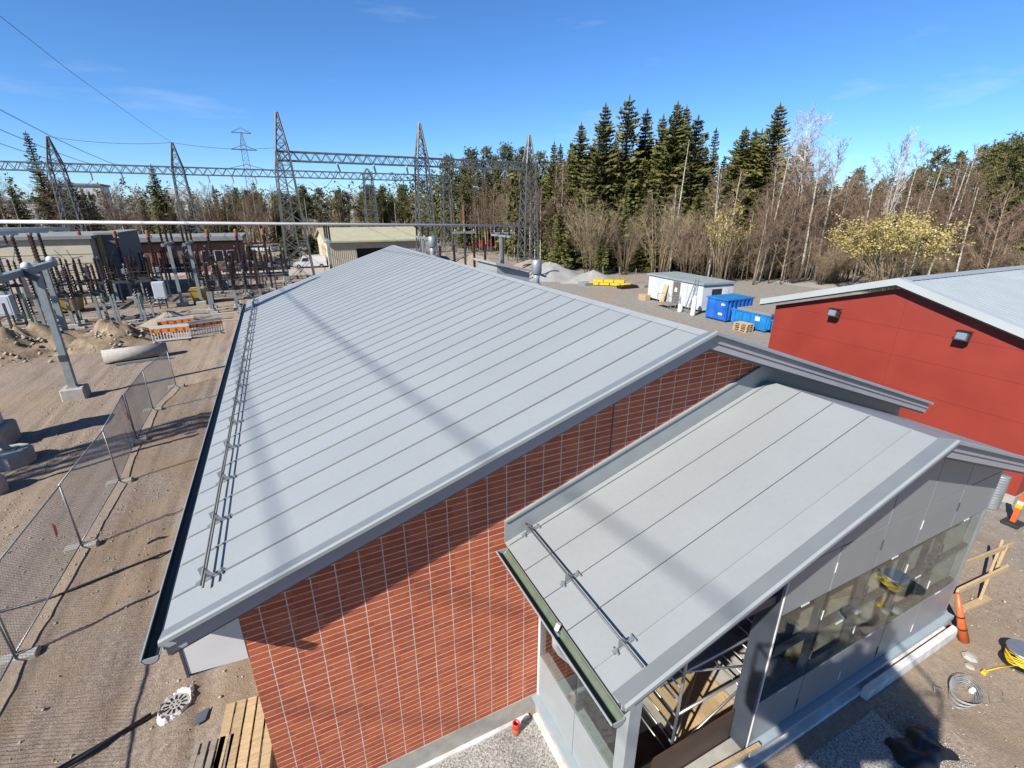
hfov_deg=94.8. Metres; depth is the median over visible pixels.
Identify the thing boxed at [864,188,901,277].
birch tree
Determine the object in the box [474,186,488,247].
spruce tree
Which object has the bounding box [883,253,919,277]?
alder shrub
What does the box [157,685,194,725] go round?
drain cover
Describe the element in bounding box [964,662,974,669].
concrete lump
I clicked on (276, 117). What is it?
gantry tower
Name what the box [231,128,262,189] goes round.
line pylon
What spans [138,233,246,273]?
brick outbuilding
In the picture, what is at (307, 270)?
gravel road
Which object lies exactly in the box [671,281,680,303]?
door
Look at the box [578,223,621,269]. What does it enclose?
alder shrub
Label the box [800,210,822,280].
birch tree
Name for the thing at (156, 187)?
spruce tree
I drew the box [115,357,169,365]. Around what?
steel beam
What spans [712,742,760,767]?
timber batten
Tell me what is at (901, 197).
birch tree
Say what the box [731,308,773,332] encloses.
waste skip
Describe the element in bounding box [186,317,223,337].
road barrier
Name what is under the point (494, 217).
birch tree
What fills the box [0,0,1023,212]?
sky
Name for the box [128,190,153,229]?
birch tree
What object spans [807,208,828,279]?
birch tree
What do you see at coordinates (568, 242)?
alder shrub
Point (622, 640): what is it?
snow guard
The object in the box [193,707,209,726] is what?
metal plate
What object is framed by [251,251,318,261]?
dry grass field
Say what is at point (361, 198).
pine tree
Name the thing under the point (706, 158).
spruce tree
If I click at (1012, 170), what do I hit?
birch tree
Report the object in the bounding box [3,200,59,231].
white house
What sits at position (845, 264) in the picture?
alder shrub
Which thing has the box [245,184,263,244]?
birch tree
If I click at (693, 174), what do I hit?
spruce tree
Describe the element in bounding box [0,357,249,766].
loose stones
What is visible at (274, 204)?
pine tree
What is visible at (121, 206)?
birch tree
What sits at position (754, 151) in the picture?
spruce tree
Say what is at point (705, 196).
spruce tree
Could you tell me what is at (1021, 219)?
birch tree
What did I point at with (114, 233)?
instrument transformer
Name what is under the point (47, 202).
birch tree
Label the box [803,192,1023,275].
thicket interior
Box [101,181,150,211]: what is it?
overhead wire
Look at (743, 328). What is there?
pallet
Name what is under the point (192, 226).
spruce tree
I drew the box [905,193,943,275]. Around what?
birch tree
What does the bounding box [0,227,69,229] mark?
busbar tube
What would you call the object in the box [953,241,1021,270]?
alder shrub
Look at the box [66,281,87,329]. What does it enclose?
equipment post
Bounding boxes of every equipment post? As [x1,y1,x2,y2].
[1,303,12,328]
[15,294,28,325]
[20,299,30,321]
[23,298,39,322]
[26,297,37,322]
[47,287,58,320]
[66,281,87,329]
[104,279,117,321]
[111,294,120,321]
[131,282,147,321]
[139,296,147,323]
[145,288,154,318]
[210,292,218,313]
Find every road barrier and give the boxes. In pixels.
[149,323,191,340]
[156,315,195,332]
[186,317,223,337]
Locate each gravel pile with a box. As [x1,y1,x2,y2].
[526,262,580,281]
[559,270,620,284]
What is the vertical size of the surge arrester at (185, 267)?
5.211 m
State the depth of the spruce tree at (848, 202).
69.75 m
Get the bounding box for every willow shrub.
[698,197,754,279]
[824,206,975,291]
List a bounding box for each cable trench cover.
[2,307,226,325]
[22,312,237,328]
[87,318,238,331]
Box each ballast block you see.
[0,645,41,667]
[64,539,100,553]
[106,476,133,486]
[125,436,148,443]
[143,406,162,412]
[168,384,184,388]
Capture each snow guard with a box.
[195,296,257,587]
[521,523,643,667]
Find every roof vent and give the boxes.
[428,236,436,256]
[531,259,541,285]
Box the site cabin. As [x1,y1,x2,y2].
[647,272,736,312]
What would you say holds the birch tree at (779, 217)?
on the ground at (96, 673)
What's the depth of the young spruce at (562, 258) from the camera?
70.64 m
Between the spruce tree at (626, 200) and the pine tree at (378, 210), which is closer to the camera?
the spruce tree at (626, 200)
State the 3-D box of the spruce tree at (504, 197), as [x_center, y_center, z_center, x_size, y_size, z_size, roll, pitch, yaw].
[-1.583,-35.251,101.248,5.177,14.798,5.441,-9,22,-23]
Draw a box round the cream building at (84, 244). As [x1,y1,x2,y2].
[0,231,111,306]
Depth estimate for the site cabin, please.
44.05 m
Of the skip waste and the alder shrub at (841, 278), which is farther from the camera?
the alder shrub at (841, 278)
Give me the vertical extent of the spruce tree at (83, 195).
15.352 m
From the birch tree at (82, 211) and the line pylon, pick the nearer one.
the birch tree at (82, 211)
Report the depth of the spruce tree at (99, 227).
114.51 m
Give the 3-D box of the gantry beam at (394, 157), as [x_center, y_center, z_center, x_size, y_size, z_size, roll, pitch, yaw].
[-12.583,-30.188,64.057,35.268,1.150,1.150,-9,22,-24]
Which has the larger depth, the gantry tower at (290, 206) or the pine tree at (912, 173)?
the gantry tower at (290, 206)
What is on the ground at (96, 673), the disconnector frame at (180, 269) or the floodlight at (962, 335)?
the disconnector frame at (180, 269)
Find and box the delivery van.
[293,254,326,268]
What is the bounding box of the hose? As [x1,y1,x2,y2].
[1,549,171,611]
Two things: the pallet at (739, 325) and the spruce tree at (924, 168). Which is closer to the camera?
the pallet at (739, 325)
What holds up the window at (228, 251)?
in the brick outbuilding
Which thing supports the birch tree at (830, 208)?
on the ground at (96, 673)
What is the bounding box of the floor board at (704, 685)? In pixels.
[646,666,733,740]
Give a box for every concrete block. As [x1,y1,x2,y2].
[0,412,21,444]
[0,440,36,470]
[0,474,8,495]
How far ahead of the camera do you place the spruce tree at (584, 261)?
72.41 m
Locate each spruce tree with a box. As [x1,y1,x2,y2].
[0,201,17,227]
[5,184,38,226]
[23,131,69,231]
[52,197,75,231]
[65,180,98,230]
[79,187,95,227]
[87,191,107,230]
[138,195,155,233]
[146,163,179,233]
[167,205,180,233]
[188,203,204,232]
[203,198,220,232]
[212,185,230,232]
[221,196,230,230]
[226,197,245,239]
[252,218,270,240]
[269,192,287,242]
[290,202,304,239]
[335,187,350,226]
[367,195,377,226]
[376,186,393,226]
[454,197,478,247]
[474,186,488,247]
[488,177,499,248]
[494,190,510,253]
[504,188,528,257]
[532,140,561,259]
[532,163,554,258]
[541,142,575,256]
[544,160,563,261]
[545,143,565,220]
[547,122,592,266]
[549,168,570,237]
[562,143,598,252]
[567,180,588,266]
[568,103,634,269]
[579,200,614,270]
[583,95,645,271]
[607,228,627,271]
[610,182,633,270]
[613,138,619,157]
[623,213,638,269]
[625,199,662,271]
[626,108,656,212]
[627,157,659,223]
[627,199,664,273]
[629,164,669,225]
[631,139,685,231]
[635,99,692,268]
[635,114,672,210]
[643,165,659,215]
[649,226,668,271]
[656,115,714,271]
[662,104,703,210]
[662,230,680,271]
[670,190,712,275]
[672,211,691,270]
[685,165,707,202]
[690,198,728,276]
[700,181,714,218]
[701,144,709,180]
[702,166,725,219]
[703,149,719,213]
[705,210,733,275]
[708,127,719,173]
[712,125,756,274]
[713,219,742,277]
[714,161,731,216]
[716,159,727,181]
[720,138,777,250]
[728,102,799,275]
[730,127,765,250]
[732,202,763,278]
[740,223,773,278]
[756,128,765,144]
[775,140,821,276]
[799,166,815,265]
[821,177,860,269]
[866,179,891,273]
[886,164,928,273]
[914,156,967,275]
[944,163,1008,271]
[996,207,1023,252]
[1006,232,1023,264]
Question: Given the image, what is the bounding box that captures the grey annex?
[93,229,150,297]
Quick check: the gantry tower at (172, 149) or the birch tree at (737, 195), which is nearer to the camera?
the birch tree at (737, 195)
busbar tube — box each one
[0,220,500,224]
[0,221,520,226]
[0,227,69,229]
[0,229,47,232]
[0,231,17,235]
[25,220,408,223]
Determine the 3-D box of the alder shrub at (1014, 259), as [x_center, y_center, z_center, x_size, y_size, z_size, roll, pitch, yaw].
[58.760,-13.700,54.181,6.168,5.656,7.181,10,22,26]
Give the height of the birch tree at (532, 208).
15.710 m
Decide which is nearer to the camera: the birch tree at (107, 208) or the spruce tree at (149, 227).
the birch tree at (107, 208)
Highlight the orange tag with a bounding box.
[52,524,57,535]
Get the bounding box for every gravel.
[791,696,978,767]
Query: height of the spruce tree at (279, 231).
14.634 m
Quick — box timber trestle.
[951,539,1014,612]
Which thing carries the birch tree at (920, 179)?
on the ground at (96, 673)
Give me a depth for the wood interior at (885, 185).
77.83 m
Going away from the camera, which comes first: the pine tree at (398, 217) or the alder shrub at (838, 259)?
the alder shrub at (838, 259)
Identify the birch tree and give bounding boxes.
[0,171,10,226]
[0,182,18,226]
[2,181,34,224]
[23,161,65,226]
[27,168,66,224]
[34,181,64,231]
[43,186,72,225]
[45,180,77,230]
[49,202,71,231]
[64,194,93,226]
[66,201,84,230]
[77,198,100,230]
[89,182,131,229]
[95,204,112,228]
[103,196,131,230]
[107,187,133,229]
[110,182,132,227]
[110,188,129,229]
[113,196,130,228]
[115,199,134,229]
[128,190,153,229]
[130,189,147,233]
[151,191,178,232]
[169,195,184,226]
[180,201,191,230]
[182,189,202,220]
[191,191,211,229]
[192,193,213,228]
[194,185,221,221]
[196,202,218,232]
[197,182,217,232]
[204,198,222,232]
[213,185,237,232]
[213,205,225,232]
[222,185,241,232]
[233,202,251,238]
[234,196,261,245]
[235,186,266,244]
[239,198,250,235]
[239,205,248,244]
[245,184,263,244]
[251,198,260,244]
[255,193,273,244]
[260,184,279,243]
[337,193,349,226]
[349,189,361,226]
[359,184,375,226]
[406,195,423,223]
[458,190,469,227]
[461,180,481,228]
[470,169,485,254]
[477,194,487,254]
[478,170,495,254]
[478,180,488,251]
[483,188,494,252]
[485,180,499,254]
[493,194,503,230]
[494,175,522,257]
[497,188,511,244]
[498,165,516,259]
[502,178,519,257]
[506,171,527,258]
[517,171,540,244]
[521,187,548,258]
[526,171,539,258]
[527,182,551,259]
[545,164,562,249]
[548,168,570,233]
[551,159,570,217]
[564,196,574,254]
[569,189,583,266]
[574,187,591,248]
[638,187,668,272]
[665,182,684,271]
[689,165,737,272]
[702,161,733,276]
[715,200,741,275]
[721,168,750,272]
[724,177,761,232]
[736,210,765,280]
[743,209,763,280]
[746,187,792,242]
[746,204,778,284]
[748,167,783,238]
[750,186,780,282]
[750,188,804,282]
[752,198,794,280]
[754,164,785,255]
[754,182,797,279]
[759,134,813,281]
[764,153,816,280]
[769,191,792,258]
[769,201,817,283]
[773,103,847,277]
[777,198,803,277]
[778,188,816,279]
[784,197,809,277]
[786,193,827,279]
[794,187,826,276]
[796,146,839,281]
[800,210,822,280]
[801,181,846,276]
[803,217,827,280]
[804,137,865,280]
[806,177,851,277]
[806,181,840,266]
[806,199,835,275]
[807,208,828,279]
[808,210,836,279]
[817,216,834,251]
[825,180,862,253]
[827,167,871,243]
[827,181,858,276]
[831,197,854,246]
[843,197,863,246]
[846,191,874,280]
[847,173,897,275]
[848,178,878,235]
[851,156,890,283]
[853,132,920,281]
[859,174,896,276]
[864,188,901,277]
[869,125,920,281]
[876,175,914,274]
[877,173,917,232]
[889,140,939,276]
[889,189,920,255]
[896,191,933,274]
[900,170,943,276]
[900,193,932,276]
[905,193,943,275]
[907,183,936,258]
[909,163,948,276]
[920,156,981,272]
[926,171,974,252]
[927,156,994,274]
[936,183,992,271]
[937,143,990,268]
[941,197,986,262]
[957,174,993,240]
[961,170,985,221]
[962,185,1023,268]
[964,196,1015,268]
[968,179,1011,258]
[968,185,1016,251]
[979,153,1016,261]
[988,176,1023,265]
[989,191,1023,253]
[990,167,1023,256]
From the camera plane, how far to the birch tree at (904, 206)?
58.37 m
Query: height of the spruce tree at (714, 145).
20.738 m
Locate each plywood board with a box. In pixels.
[637,709,734,767]
[659,284,667,304]
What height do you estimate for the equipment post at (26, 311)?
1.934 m
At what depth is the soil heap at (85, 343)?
31.63 m
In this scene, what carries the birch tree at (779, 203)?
on the ground at (96, 673)
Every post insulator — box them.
[453,245,455,261]
[473,245,475,267]
[483,244,485,259]
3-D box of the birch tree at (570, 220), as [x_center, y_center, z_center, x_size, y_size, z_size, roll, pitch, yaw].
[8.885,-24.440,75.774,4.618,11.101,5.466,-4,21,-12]
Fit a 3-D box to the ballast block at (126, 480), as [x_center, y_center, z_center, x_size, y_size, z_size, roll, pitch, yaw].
[-13.215,3.296,15.884,0.720,0.150,0.240,-9,22,-24]
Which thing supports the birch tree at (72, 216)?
on the ground at (96, 673)
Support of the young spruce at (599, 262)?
on the ground at (96, 673)
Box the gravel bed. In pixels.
[429,716,559,767]
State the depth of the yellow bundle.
57.70 m
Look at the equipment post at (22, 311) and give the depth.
34.17 m
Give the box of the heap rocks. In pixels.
[0,323,176,365]
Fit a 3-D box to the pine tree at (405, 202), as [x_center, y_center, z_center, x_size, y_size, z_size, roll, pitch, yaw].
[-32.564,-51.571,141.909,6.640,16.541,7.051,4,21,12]
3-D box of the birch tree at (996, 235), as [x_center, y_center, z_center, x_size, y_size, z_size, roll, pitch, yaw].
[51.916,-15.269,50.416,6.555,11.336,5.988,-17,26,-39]
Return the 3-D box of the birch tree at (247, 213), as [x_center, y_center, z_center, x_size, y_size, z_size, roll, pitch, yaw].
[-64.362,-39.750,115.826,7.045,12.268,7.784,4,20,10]
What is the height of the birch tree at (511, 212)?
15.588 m
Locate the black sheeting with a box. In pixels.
[884,726,959,767]
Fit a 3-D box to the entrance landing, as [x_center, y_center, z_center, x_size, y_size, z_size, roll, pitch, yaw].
[14.913,-7.940,44.904,1.400,1.219,1.800,-7,21,-19]
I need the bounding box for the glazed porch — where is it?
[496,366,1023,767]
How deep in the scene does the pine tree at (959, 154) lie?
62.38 m
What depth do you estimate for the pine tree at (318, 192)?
126.81 m
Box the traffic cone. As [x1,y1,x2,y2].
[955,592,969,643]
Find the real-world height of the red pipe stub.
0.335 m
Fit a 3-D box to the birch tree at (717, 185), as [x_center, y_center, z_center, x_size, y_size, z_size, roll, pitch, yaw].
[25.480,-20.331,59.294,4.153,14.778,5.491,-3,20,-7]
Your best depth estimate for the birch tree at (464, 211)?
107.20 m
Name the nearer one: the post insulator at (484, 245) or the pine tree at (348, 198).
the post insulator at (484, 245)
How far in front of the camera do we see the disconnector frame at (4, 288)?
39.91 m
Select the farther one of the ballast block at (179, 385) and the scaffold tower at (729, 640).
the ballast block at (179, 385)
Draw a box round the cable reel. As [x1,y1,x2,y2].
[980,639,1023,675]
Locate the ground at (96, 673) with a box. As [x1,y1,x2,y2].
[0,213,1023,767]
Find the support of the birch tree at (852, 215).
on the ground at (96, 673)
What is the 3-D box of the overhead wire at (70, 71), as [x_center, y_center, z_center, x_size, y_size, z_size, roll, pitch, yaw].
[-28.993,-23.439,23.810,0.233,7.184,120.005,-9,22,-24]
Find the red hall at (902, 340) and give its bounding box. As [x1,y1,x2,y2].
[760,265,1023,504]
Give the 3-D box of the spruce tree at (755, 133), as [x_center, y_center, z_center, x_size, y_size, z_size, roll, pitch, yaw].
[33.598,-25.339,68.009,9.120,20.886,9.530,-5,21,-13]
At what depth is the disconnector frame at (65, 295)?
37.25 m
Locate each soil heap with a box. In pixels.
[0,321,88,363]
[50,318,172,355]
[139,310,204,329]
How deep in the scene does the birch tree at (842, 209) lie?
64.54 m
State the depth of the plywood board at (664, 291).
46.11 m
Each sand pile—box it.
[450,253,516,267]
[512,259,542,271]
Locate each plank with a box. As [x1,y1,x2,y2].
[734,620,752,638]
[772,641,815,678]
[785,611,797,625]
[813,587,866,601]
[867,597,884,625]
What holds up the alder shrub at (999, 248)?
on the ground at (96, 673)
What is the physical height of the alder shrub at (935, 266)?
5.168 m
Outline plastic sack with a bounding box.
[677,304,682,311]
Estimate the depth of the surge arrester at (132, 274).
48.26 m
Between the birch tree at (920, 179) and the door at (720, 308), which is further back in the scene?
the birch tree at (920, 179)
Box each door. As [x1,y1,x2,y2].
[0,297,11,314]
[152,283,165,297]
[166,245,187,272]
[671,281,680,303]
[706,298,716,317]
[715,300,726,319]
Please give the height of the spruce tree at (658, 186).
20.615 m
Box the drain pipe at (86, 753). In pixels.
[56,712,151,767]
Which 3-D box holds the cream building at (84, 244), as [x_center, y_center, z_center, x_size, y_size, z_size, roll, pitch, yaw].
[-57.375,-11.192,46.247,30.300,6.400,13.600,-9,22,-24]
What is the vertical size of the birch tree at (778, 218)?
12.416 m
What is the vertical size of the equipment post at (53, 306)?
2.892 m
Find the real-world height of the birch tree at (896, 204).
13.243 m
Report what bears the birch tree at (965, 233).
on the ground at (96, 673)
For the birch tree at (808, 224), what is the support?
on the ground at (96, 673)
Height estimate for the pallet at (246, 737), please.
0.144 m
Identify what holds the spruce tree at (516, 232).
on the ground at (96, 673)
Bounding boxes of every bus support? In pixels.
[0,224,22,317]
[9,233,48,325]
[26,233,74,330]
[157,223,188,306]
[178,224,207,304]
[323,225,332,268]
[415,226,428,253]
[491,226,510,262]
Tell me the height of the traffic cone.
1.092 m
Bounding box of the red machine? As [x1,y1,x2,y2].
[468,234,495,250]
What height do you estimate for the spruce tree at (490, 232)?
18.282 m
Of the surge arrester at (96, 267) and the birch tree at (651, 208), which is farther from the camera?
the birch tree at (651, 208)
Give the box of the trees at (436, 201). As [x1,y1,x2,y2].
[380,162,507,242]
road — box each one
[150,267,329,276]
[245,244,476,252]
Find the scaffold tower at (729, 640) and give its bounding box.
[641,617,751,750]
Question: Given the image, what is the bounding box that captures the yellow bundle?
[589,278,630,285]
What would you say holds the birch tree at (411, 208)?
on the ground at (96, 673)
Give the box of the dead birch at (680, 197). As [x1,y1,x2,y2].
[665,138,693,270]
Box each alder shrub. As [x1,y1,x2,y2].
[243,231,255,246]
[540,216,579,262]
[561,190,628,272]
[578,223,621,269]
[603,211,648,274]
[630,190,701,272]
[659,216,716,273]
[683,207,743,276]
[715,226,759,280]
[747,256,775,280]
[753,244,800,279]
[755,251,787,278]
[761,241,798,278]
[774,255,816,283]
[806,242,864,283]
[807,254,840,284]
[809,250,854,283]
[818,242,856,283]
[822,240,863,281]
[849,248,909,282]
[878,242,945,276]
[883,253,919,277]
[913,243,961,274]
[913,250,964,274]
[926,254,963,273]
[928,245,984,273]
[944,256,987,271]
[948,240,1018,270]
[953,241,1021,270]
[965,237,1023,266]
[973,240,1023,267]
[998,247,1023,266]
[1008,248,1023,265]
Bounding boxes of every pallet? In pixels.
[188,733,233,767]
[213,696,272,767]
[732,327,752,332]
[733,323,753,328]
[733,325,753,330]
[734,321,754,326]
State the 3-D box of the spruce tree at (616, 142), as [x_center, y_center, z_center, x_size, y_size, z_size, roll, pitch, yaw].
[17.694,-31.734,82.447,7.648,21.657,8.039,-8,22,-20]
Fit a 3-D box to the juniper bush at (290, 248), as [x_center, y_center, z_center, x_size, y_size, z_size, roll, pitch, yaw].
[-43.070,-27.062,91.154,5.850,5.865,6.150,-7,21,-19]
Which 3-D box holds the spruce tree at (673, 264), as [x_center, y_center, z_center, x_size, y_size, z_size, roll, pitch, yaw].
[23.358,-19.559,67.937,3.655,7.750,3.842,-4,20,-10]
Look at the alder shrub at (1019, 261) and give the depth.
53.31 m
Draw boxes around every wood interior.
[494,163,629,256]
[786,164,1023,252]
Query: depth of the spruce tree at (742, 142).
65.30 m
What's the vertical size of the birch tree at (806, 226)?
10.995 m
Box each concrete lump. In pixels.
[961,651,978,662]
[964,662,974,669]
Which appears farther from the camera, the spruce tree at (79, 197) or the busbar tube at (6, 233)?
the spruce tree at (79, 197)
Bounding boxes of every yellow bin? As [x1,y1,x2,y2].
[50,297,84,311]
[188,286,214,303]
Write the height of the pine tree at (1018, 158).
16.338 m
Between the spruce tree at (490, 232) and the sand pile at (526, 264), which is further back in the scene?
the spruce tree at (490, 232)
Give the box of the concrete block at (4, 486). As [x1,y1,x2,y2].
[0,474,8,495]
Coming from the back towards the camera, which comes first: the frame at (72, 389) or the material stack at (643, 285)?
the material stack at (643, 285)
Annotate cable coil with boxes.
[934,674,1003,708]
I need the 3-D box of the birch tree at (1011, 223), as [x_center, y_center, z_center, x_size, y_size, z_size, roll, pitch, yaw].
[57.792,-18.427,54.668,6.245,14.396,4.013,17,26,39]
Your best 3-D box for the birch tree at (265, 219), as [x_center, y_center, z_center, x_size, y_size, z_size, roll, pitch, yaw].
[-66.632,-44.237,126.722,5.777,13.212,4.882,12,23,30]
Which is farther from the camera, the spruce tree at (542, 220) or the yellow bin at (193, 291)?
the spruce tree at (542, 220)
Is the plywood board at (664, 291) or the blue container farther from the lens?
the plywood board at (664, 291)
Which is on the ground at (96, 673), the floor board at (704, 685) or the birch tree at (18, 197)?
the birch tree at (18, 197)
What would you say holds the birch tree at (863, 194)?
on the ground at (96, 673)
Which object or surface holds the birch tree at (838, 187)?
on the ground at (96, 673)
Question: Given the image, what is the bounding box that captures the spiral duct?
[988,473,1011,509]
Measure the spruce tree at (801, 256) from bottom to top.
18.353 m
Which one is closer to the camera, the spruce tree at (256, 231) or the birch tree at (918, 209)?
the birch tree at (918, 209)
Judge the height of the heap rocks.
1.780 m
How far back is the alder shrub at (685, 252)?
61.20 m
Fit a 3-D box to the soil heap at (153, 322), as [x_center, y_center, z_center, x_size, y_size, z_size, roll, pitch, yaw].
[-27.802,-5.359,38.030,4.462,1.208,4.746,-3,20,-9]
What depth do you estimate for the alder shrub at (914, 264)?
60.18 m
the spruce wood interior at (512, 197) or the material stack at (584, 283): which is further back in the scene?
the spruce wood interior at (512, 197)
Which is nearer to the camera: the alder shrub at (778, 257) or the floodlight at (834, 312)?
the floodlight at (834, 312)
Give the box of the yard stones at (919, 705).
[857,509,1023,767]
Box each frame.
[0,256,91,401]
[0,258,25,322]
[28,263,114,327]
[49,254,167,307]
[135,249,200,291]
[160,245,214,285]
[192,252,288,298]
[202,260,263,311]
[222,244,286,283]
[222,247,291,285]
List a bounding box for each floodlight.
[827,308,841,317]
[953,329,973,342]
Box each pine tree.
[226,187,246,243]
[239,189,258,244]
[249,191,267,242]
[270,194,287,232]
[275,193,292,231]
[284,193,294,240]
[293,184,314,239]
[293,190,309,218]
[298,195,319,235]
[308,187,334,227]
[330,188,347,226]
[342,190,354,226]
[353,191,368,226]
[357,184,376,212]
[367,194,382,222]
[373,192,388,226]
[378,186,392,213]
[383,199,394,222]
[386,196,396,226]
[393,184,413,222]
[394,189,406,222]
[433,152,459,249]
[453,163,472,249]
[456,146,484,251]
[472,146,501,250]
[478,154,504,249]
[488,142,516,198]
[504,146,529,200]
[532,150,551,255]
[847,164,869,208]
[899,166,921,205]
[899,168,928,212]
[907,145,951,210]
[929,149,969,228]
[948,143,995,248]
[966,138,1012,203]
[974,131,1023,204]
[976,138,1023,268]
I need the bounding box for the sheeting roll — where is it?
[690,296,696,315]
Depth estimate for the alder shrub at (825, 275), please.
58.14 m
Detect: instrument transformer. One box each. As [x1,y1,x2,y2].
[112,231,132,298]
[145,230,160,280]
[204,229,223,293]
[233,229,250,291]
[260,229,275,290]
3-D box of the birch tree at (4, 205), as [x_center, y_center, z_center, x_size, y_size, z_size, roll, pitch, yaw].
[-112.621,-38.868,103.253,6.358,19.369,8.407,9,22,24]
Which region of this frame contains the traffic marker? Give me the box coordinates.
[1000,493,1023,529]
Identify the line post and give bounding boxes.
[453,229,475,264]
[494,230,513,263]
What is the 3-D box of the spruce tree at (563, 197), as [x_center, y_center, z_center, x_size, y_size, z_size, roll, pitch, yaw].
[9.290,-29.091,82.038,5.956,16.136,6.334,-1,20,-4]
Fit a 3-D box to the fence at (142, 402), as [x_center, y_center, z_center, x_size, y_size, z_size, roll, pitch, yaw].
[-15.713,0.788,19.891,0.066,1.940,3.381,-10,22,-25]
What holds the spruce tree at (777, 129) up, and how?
on the ground at (96, 673)
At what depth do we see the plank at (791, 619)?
10.19 m
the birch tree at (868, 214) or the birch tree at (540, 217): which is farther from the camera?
the birch tree at (540, 217)
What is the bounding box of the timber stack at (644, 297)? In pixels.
[638,293,649,300]
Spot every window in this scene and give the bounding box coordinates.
[201,250,209,262]
[214,250,223,261]
[226,250,235,261]
[712,289,721,294]
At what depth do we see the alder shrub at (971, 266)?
54.63 m
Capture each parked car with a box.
[251,245,272,251]
[271,244,282,250]
[273,257,298,265]
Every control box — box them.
[0,295,18,326]
[132,293,143,307]
[151,281,168,308]
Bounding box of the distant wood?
[1,172,460,232]
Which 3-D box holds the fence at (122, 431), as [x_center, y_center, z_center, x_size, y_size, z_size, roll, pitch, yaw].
[-14.102,1.849,16.998,0.066,1.940,3.540,-11,23,-27]
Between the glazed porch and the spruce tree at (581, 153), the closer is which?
the glazed porch
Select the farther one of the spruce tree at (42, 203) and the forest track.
the spruce tree at (42, 203)
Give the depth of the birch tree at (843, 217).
61.52 m
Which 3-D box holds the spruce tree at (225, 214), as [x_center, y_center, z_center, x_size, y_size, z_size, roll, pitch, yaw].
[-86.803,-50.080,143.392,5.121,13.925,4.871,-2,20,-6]
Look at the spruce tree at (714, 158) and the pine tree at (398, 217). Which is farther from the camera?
the pine tree at (398, 217)
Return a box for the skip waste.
[737,305,774,315]
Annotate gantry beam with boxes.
[0,161,449,181]
[277,150,534,170]
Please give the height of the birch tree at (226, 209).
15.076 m
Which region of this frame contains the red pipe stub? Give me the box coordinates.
[512,719,519,736]
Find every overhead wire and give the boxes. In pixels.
[0,16,168,140]
[0,109,124,167]
[1,130,102,167]
[2,111,123,167]
[5,180,91,211]
[49,136,169,143]
[56,181,121,211]
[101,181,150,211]
[177,143,267,148]
[419,175,478,190]
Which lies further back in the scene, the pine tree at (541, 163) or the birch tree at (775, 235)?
the pine tree at (541, 163)
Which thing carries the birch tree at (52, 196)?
on the ground at (96, 673)
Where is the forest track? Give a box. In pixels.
[744,277,874,293]
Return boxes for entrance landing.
[656,293,679,305]
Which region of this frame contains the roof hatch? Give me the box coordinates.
[473,258,530,281]
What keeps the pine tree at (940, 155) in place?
on the ground at (96, 673)
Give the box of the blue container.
[705,293,754,322]
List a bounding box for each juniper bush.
[245,246,258,259]
[274,228,303,258]
[300,234,318,254]
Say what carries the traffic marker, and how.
on the ground at (96, 673)
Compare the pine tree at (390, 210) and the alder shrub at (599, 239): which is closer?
the alder shrub at (599, 239)
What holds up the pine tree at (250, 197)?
on the ground at (96, 673)
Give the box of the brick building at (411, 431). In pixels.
[139,245,933,767]
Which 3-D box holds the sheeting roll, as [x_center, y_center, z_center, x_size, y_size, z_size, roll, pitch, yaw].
[15.855,-6.798,41.093,0.440,1.700,0.440,-9,22,-24]
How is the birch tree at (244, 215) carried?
on the ground at (96, 673)
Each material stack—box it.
[578,281,593,285]
[616,284,638,288]
[639,284,648,287]
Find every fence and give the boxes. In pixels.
[0,485,81,654]
[0,626,15,681]
[58,430,119,542]
[101,395,136,478]
[123,370,152,436]
[141,351,175,406]
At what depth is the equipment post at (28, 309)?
37.92 m
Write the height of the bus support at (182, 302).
7.719 m
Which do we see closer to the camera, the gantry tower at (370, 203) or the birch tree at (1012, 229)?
the birch tree at (1012, 229)
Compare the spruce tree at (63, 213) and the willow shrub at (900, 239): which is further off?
the spruce tree at (63, 213)
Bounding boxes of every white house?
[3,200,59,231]
[47,183,117,228]
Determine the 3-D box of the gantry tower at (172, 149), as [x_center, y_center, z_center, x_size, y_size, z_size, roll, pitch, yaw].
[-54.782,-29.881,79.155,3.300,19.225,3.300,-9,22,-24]
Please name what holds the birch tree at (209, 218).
on the ground at (96, 673)
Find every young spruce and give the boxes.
[548,206,572,268]
[592,237,608,274]
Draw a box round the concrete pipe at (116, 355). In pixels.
[101,342,168,363]
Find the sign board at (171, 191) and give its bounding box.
[168,189,190,219]
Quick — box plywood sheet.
[611,723,675,767]
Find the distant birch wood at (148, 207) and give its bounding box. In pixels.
[0,182,454,241]
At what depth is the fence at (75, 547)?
10.69 m
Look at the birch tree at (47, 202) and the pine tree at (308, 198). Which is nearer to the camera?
the birch tree at (47, 202)
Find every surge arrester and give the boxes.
[12,251,28,304]
[54,250,75,291]
[93,249,107,301]
[110,249,123,299]
[128,250,146,300]
[128,251,138,292]
[155,248,172,299]
[181,251,190,288]
[206,247,219,296]
[237,246,250,294]
[253,244,261,289]
[260,245,267,292]
[270,245,276,289]
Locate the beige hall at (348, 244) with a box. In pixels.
[314,226,426,267]
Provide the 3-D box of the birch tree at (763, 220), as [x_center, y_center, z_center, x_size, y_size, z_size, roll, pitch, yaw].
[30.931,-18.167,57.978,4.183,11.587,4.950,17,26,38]
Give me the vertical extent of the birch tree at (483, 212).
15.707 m
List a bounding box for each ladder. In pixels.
[669,297,682,310]
[684,279,699,312]
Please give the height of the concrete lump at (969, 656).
0.112 m
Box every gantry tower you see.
[45,136,87,231]
[170,142,200,233]
[274,112,314,281]
[274,148,301,259]
[362,168,379,226]
[414,123,438,256]
[440,171,458,254]
[517,134,538,262]
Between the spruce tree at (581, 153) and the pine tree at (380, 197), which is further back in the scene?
the pine tree at (380, 197)

